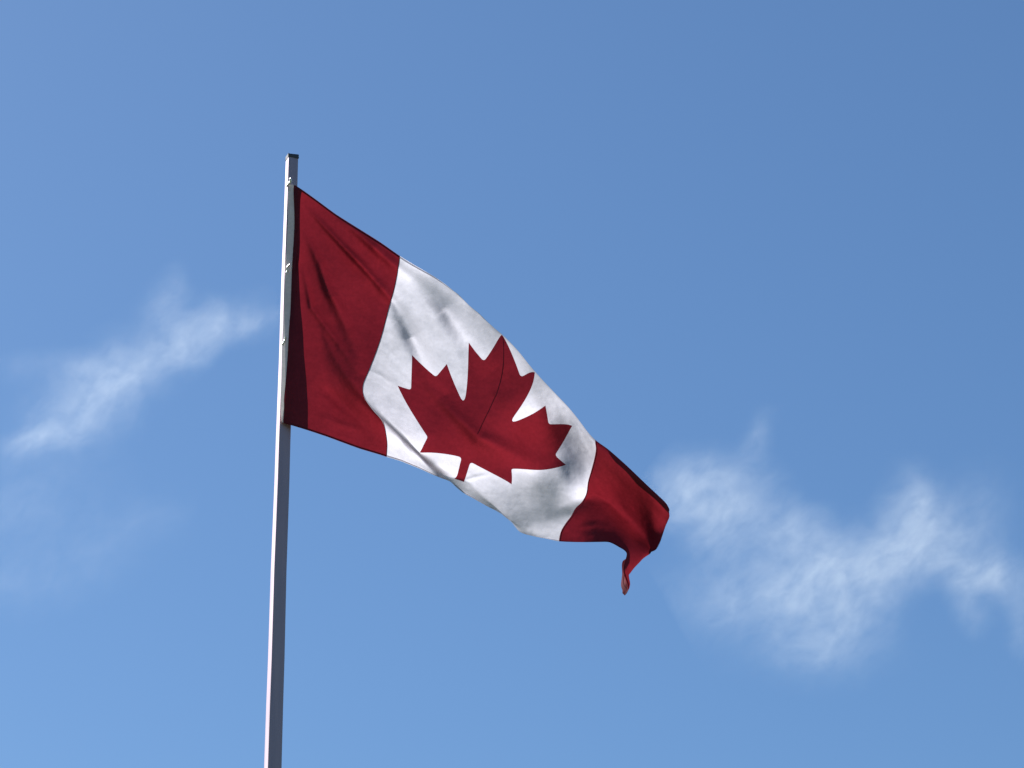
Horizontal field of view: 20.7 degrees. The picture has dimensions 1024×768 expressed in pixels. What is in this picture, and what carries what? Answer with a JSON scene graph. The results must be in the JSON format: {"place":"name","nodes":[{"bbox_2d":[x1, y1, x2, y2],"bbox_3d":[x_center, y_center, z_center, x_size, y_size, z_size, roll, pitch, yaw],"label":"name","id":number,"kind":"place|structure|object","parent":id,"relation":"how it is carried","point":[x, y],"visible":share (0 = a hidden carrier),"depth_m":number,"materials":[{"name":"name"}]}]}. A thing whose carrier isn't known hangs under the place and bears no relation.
{"place":"outdoors","nodes":[
{"label":"outdoors","id":0,"kind":"place"},
{"bbox_2d":[0,0,1023,767],"label":"sky","id":1,"kind":"structure","parent":0,"point":[767,255],"materials":[{"name":"blue"}]},
{"label":"ground","id":2,"kind":"structure","parent":0,"visible":0},
{"bbox_2d":[264,153,298,767],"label":"flagpole","id":3,"kind":"object","parent":2,"relation":"on","point":[274,704],"visible":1,"depth_m":9.65,"materials":[{"name":"metal"}]},
{"bbox_2d":[281,178,668,594],"bbox_3d":[-0.125,0.019,9.988,1.412,1.568,0.285,3,-22,-8],"label":"flag","id":4,"kind":"object","parent":3,"relation":"attached to","point":[388,352],"visible":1,"depth_m":9.99,"materials":[{"name":"red fabric"}]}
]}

